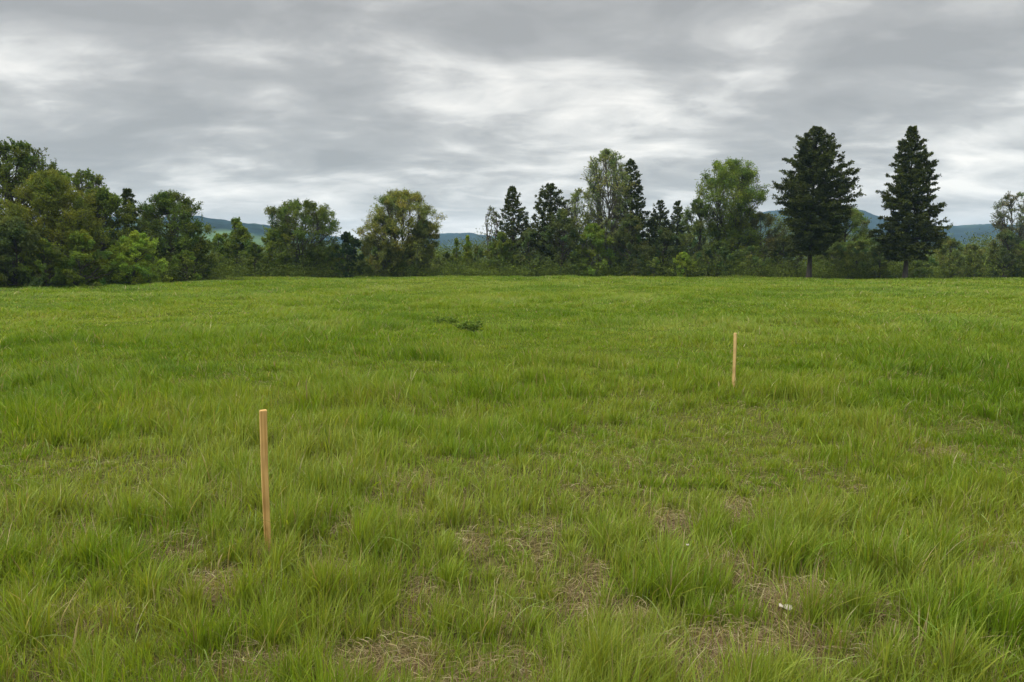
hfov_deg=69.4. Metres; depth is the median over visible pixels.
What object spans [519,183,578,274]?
pine tree
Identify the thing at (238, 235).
broadleaf tree
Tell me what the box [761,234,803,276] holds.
shrub
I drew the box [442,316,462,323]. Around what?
leafy weed
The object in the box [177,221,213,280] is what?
broadleaf tree
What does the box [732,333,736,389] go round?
wooden stake
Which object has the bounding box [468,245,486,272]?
shrub
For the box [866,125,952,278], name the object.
pine tree
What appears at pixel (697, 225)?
broadleaf tree
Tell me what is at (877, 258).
shrub
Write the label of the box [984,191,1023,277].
broadleaf tree
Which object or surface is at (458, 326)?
leafy weed
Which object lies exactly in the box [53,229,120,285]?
shrub
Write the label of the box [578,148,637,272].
birch tree
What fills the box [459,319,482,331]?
leafy weed
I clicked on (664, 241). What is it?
broadleaf tree
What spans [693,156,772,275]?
poplar tree
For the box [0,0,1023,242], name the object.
sky
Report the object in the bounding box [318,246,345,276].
shrub
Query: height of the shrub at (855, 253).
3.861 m
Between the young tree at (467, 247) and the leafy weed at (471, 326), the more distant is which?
the young tree at (467, 247)
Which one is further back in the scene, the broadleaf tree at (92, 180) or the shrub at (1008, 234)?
the shrub at (1008, 234)
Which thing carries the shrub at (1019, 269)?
on the ground at (186, 546)
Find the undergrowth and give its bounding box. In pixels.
[0,223,1023,287]
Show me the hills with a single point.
(255, 230)
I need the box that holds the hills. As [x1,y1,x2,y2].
[14,210,1021,262]
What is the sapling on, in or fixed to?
on the ground at (186, 546)
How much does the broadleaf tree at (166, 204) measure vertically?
7.393 m
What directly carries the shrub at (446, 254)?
on the ground at (186, 546)
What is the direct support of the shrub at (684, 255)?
on the ground at (186, 546)
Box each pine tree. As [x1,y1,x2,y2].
[491,185,542,265]
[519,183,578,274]
[770,125,865,277]
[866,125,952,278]
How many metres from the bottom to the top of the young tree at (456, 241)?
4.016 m
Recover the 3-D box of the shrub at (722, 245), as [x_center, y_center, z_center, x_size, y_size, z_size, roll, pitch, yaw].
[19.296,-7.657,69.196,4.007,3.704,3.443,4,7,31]
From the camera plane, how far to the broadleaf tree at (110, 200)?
51.48 m
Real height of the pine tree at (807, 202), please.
13.311 m
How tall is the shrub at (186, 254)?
2.640 m
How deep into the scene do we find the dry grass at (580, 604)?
3.77 m
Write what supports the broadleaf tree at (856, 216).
on the ground at (186, 546)
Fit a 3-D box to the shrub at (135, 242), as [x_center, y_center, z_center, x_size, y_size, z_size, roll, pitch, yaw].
[-25.323,-5.508,49.487,4.530,3.850,4.487,0,6,0]
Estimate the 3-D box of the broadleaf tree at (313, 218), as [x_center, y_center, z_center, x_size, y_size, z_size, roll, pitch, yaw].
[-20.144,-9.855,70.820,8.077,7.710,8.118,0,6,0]
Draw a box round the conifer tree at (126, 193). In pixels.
[112,188,152,261]
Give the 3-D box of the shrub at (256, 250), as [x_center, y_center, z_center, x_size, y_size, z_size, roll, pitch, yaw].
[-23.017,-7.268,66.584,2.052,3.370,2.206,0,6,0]
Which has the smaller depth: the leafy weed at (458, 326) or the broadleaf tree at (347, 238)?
the leafy weed at (458, 326)
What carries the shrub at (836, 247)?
on the ground at (186, 546)
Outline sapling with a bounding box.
[482,205,499,265]
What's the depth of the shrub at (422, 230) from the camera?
70.82 m
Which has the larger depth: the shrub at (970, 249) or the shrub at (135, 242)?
the shrub at (970, 249)
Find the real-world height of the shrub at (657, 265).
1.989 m
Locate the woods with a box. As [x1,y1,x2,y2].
[0,209,1023,274]
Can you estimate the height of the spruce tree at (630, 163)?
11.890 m
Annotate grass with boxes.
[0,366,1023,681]
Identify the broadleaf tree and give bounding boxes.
[0,136,73,257]
[0,167,115,284]
[57,187,154,283]
[62,167,122,252]
[130,189,223,279]
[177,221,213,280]
[216,217,261,275]
[260,197,341,276]
[328,231,364,276]
[351,187,447,276]
[559,187,601,269]
[640,225,682,275]
[677,197,720,274]
[737,211,796,271]
[812,204,877,266]
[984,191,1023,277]
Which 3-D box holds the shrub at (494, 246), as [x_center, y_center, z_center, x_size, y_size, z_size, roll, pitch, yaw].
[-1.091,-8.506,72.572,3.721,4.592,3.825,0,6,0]
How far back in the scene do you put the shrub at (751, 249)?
68.33 m
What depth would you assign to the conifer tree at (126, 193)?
55.95 m
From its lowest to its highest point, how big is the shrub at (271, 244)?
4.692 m
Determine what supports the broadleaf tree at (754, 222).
on the ground at (186, 546)
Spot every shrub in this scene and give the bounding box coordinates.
[0,215,64,286]
[13,237,73,286]
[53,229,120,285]
[95,230,172,284]
[168,249,201,280]
[208,233,234,276]
[241,242,267,276]
[258,229,289,275]
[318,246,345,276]
[359,214,413,275]
[399,218,444,276]
[437,252,454,272]
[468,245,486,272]
[482,231,518,275]
[512,227,547,275]
[540,208,584,275]
[570,222,618,275]
[606,213,651,275]
[645,257,660,275]
[671,252,696,276]
[696,240,741,276]
[736,246,770,275]
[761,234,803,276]
[816,242,849,276]
[838,239,875,277]
[860,238,896,278]
[889,256,938,277]
[932,236,967,277]
[959,243,992,277]
[986,229,1023,277]
[1007,240,1023,273]
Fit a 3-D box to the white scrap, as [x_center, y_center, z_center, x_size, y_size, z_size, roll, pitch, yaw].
[1.304,1.265,3.516,0.081,0.029,0.033,16,-19,-25]
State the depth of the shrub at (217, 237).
65.86 m
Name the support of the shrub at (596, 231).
on the ground at (186, 546)
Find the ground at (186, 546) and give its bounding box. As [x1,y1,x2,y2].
[0,264,1023,681]
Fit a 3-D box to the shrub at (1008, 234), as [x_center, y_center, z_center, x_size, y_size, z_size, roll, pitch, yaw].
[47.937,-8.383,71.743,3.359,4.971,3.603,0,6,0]
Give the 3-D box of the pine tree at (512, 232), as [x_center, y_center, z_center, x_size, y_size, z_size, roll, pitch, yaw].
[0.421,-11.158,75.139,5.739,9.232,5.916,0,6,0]
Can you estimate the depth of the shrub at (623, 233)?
69.96 m
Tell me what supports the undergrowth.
on the ground at (186, 546)
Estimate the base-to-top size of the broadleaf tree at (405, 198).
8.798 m
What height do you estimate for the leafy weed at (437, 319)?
0.301 m
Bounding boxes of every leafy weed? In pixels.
[430,313,446,322]
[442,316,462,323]
[453,322,472,329]
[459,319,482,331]
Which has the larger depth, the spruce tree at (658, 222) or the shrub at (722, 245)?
the spruce tree at (658, 222)
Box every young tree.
[450,238,461,272]
[459,235,471,274]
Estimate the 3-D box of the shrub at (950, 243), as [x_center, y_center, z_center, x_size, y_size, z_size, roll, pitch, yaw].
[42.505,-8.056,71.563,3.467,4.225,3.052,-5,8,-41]
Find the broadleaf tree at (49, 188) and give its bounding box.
[0,167,115,284]
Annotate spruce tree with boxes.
[609,158,659,266]
[643,200,672,271]
[664,200,694,268]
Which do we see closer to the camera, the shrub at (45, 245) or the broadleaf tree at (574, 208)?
the shrub at (45, 245)
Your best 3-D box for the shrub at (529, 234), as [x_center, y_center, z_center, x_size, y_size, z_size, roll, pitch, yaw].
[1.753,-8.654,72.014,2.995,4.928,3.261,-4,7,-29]
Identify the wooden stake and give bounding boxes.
[259,409,271,551]
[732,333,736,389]
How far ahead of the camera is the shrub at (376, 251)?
70.49 m
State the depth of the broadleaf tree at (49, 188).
47.02 m
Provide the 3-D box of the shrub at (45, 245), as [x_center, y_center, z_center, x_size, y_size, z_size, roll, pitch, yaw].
[-28.301,-4.670,44.584,2.956,3.195,2.900,-6,9,-43]
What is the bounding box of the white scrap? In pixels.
[779,603,792,609]
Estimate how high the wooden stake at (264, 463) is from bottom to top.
1.032 m
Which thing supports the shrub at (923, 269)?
on the ground at (186, 546)
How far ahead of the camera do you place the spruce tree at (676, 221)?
74.78 m
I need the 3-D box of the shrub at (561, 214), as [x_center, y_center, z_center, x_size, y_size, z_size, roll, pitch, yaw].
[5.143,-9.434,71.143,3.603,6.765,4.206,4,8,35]
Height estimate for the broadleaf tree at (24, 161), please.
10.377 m
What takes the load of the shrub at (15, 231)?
on the ground at (186, 546)
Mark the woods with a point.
(438, 254)

